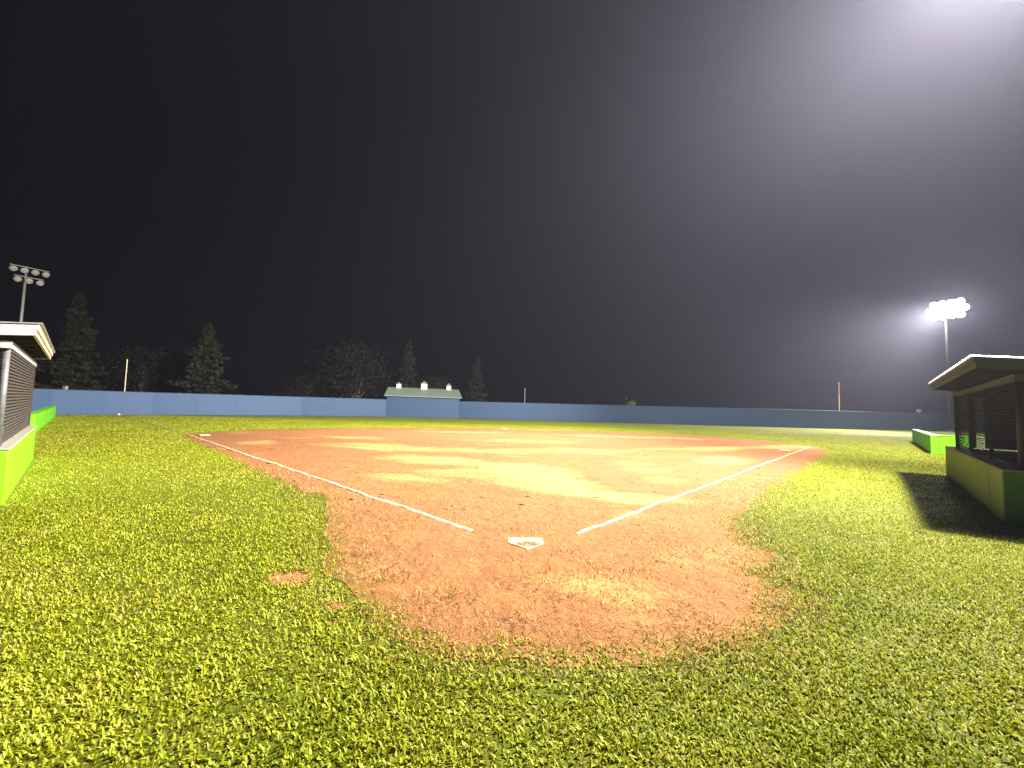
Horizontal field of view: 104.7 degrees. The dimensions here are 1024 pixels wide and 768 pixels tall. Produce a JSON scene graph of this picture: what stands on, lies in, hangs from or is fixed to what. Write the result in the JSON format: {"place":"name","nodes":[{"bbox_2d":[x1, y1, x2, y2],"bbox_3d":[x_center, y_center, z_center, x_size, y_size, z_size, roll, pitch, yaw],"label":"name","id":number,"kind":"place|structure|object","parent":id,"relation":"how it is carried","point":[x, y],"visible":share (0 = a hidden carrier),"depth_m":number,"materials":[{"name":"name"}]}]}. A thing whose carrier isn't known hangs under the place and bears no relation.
{"place":"outdoors","nodes":[
{"label":"outdoors","id":0,"kind":"place"},
{"bbox_2d":[9,263,49,321],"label":"floodlight tower","id":1,"kind":"structure","parent":0,"point":[17,278],"depth_m":48.60,"materials":[{"name":"metal"}]},
{"bbox_2d":[384,381,461,418],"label":"barn","id":2,"kind":"structure","parent":0,"point":[423,401],"depth_m":50.40,"materials":[{"name":"blue metal"}]},
{"bbox_2d":[0,415,1023,767],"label":"ground","id":3,"kind":"structure","parent":0,"point":[556,425],"depth_m":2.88,"materials":[{"name":"green plant"}]},
{"bbox_2d":[0,321,54,505],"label":"dugout","id":4,"kind":"object","parent":3,"relation":"on","point":[24,346],"visible":1,"depth_m":6.67,"materials":[{"name":"paint"}]},
{"bbox_2d":[30,406,55,432],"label":"wall","id":5,"kind":"structure","parent":3,"relation":"on","point":[41,418],"depth_m":19.07,"materials":[{"name":"paint"}]},
{"bbox_2d":[34,353,99,386],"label":"broadleaf tree","id":6,"kind":"object","parent":3,"relation":"on","point":[45,375],"visible":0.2,"depth_m":65.62,"materials":[{"name":"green plant"}]},
{"bbox_2d":[34,292,111,390],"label":"conifer tree","id":7,"kind":"object","parent":3,"relation":"on","point":[71,370],"visible":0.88,"depth_m":61.58,"materials":[{"name":"green plant"}]},
{"bbox_2d":[124,359,127,390],"bbox_3d":[-34.621,0.245,35.338,0.247,4.950,0.260,2,-3,0],"label":"foul pole","id":8,"kind":"object","parent":3,"relation":"on","point":[125,374],"visible":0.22,"depth_m":35.39,"materials":[{"name":"metal"}]},
{"bbox_2d":[95,345,178,392],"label":"broadleaf tree","id":9,"kind":"object","parent":3,"relation":"on","point":[142,366],"visible":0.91,"depth_m":71.61,"materials":[{"name":"green plant"}]},
{"bbox_2d":[121,415,176,430],"bbox_3d":[-24.779,2.442,26.361,22.279,0.010,0.172,-1,-4,40],"label":"foul line","id":10,"kind":"object","parent":3,"relation":"on","point":[151,423],"visible":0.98,"depth_m":23.73,"materials":[{"name":"white paint"}]},
{"bbox_2d":[150,345,224,392],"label":"broadleaf tree","id":11,"kind":"object","parent":3,"relation":"on","point":[182,360],"visible":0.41,"depth_m":72.51,"materials":[{"name":"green plant"}]},
{"bbox_2d":[167,322,237,394],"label":"conifer tree","id":12,"kind":"object","parent":3,"relation":"on","point":[204,368],"visible":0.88,"depth_m":59.45,"materials":[{"name":"green plant"}]},
{"bbox_2d":[31,388,386,416],"bbox_3d":[-28.592,1.885,36.789,4.974,2.198,35.516,-1,-4,38],"label":"outfield fence","id":13,"kind":"object","parent":3,"relation":"on","point":[78,402],"visible":0.92,"depth_m":37.77,"materials":[{"name":"metal"}]},
{"bbox_2d":[265,570,311,586],"bbox_3d":[-2.059,1.776,3.637,0.478,0.001,0.311,-1,-4,34],"label":"bare dirt patch","id":14,"kind":"object","parent":3,"relation":"on","point":[284,577],"visible":0.8,"depth_m":3.62,"materials":[{"name":"brown soil"}]},
{"bbox_2d":[266,374,340,397],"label":"broadleaf tree","id":15,"kind":"object","parent":3,"relation":"on","point":[309,388],"visible":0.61,"depth_m":77.22,"materials":[{"name":"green plant"}]},
{"bbox_2d":[320,602,349,610],"bbox_3d":[-1.414,1.766,3.149,0.243,0.001,0.110,0,-4,26],"label":"bare dirt patch","id":16,"kind":"object","parent":3,"relation":"on","point":[339,605],"visible":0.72,"depth_m":3.15,"materials":[{"name":"brown soil"}]},
{"bbox_2d":[301,338,395,403],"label":"broadleaf tree","id":17,"kind":"object","parent":3,"relation":"on","point":[357,376],"visible":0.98,"depth_m":73.19,"materials":[{"name":"green plant"}]},
{"bbox_2d":[398,339,417,387],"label":"conifer tree","id":18,"kind":"object","parent":3,"relation":"on","point":[408,360],"visible":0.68,"depth_m":73.84,"materials":[{"name":"green plant"}]},
{"bbox_2d":[408,376,469,399],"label":"broadleaf tree","id":19,"kind":"object","parent":3,"relation":"on","point":[438,384],"visible":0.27,"depth_m":71.91,"materials":[{"name":"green plant"}]},
{"bbox_2d":[465,357,487,401],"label":"conifer tree","id":20,"kind":"object","parent":3,"relation":"on","point":[475,392],"visible":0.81,"depth_m":73.85,"materials":[{"name":"green plant"}]},
{"bbox_2d":[183,428,831,667],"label":"infield dirt","id":21,"kind":"structure","parent":3,"relation":"on","point":[666,457],"depth_m":5.38,"materials":[{"name":"brown soil"}]},
{"bbox_2d":[189,435,472,530],"bbox_3d":[-7.357,2.058,11.226,18.376,0.032,0.132,-1,-5,42],"label":"foul line","id":22,"kind":"object","parent":21,"relation":"on","point":[427,515],"visible":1,"depth_m":7.00,"materials":[{"name":"white paint"}]},
{"bbox_2d":[190,429,800,623],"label":"clods","id":23,"kind":"object","parent":21,"relation":"on","point":[528,496],"visible":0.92,"depth_m":7.77,"materials":[{"name":"brown soil"}]},
{"bbox_2d":[508,537,543,549],"bbox_3d":[0.165,1.905,4.680,0.432,0.042,0.400,2,-3,-2],"label":"home plate","id":24,"kind":"object","parent":21,"relation":"on","point":[527,543],"visible":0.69,"depth_m":4.70,"materials":[{"name":"rubber"}]},
{"bbox_2d":[228,463,834,680],"bbox_3d":[0.068,1.946,6.139,14.409,0.053,7.666,2,-3,0],"label":"straw","id":25,"kind":"object","parent":21,"relation":"on","point":[645,605],"visible":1,"depth_m":3.60,"materials":[{"name":"beige plant"}]},
{"bbox_2d":[577,447,809,533],"bbox_3d":[8.159,2.605,12.841,0.115,0.032,21.348,-2,-5,43],"label":"foul line","id":26,"kind":"object","parent":21,"relation":"on","point":[615,519],"visible":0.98,"depth_m":7.12,"materials":[{"name":"white paint"}]},
{"bbox_2d":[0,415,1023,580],"bbox_3d":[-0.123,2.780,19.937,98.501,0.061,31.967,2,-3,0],"label":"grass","id":27,"kind":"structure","parent":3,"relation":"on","point":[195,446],"depth_m":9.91,"materials":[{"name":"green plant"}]},
{"bbox_2d":[459,401,984,431],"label":"outfield fence","id":28,"kind":"object","parent":3,"relation":"on","point":[791,418],"visible":0.82,"depth_m":51.97,"materials":[{"name":"metal"}]},
{"bbox_2d":[838,382,839,410],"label":"foul pole","id":29,"kind":"object","parent":3,"relation":"on","point":[838,396],"visible":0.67,"depth_m":53.37,"materials":[{"name":"metal"}]},
{"bbox_2d":[926,298,969,431],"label":"floodlight tower","id":30,"kind":"structure","parent":3,"relation":"on","point":[946,309],"depth_m":56.29,"materials":[{"name":"metal"}]},
{"bbox_2d":[912,429,1016,454],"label":"wall","id":31,"kind":"structure","parent":3,"relation":"on","point":[932,443],"depth_m":18.78,"materials":[{"name":"paint"}]},
{"bbox_2d":[929,355,1023,526],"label":"dugout","id":32,"kind":"object","parent":3,"relation":"on","point":[990,477],"visible":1,"depth_m":7.67,"materials":[{"name":"paint"}]},
{"bbox_2d":[0,0,1023,414],"label":"sky","id":33,"kind":"structure","parent":0,"point":[756,204],"materials":[{"name":"black"}]}
]}

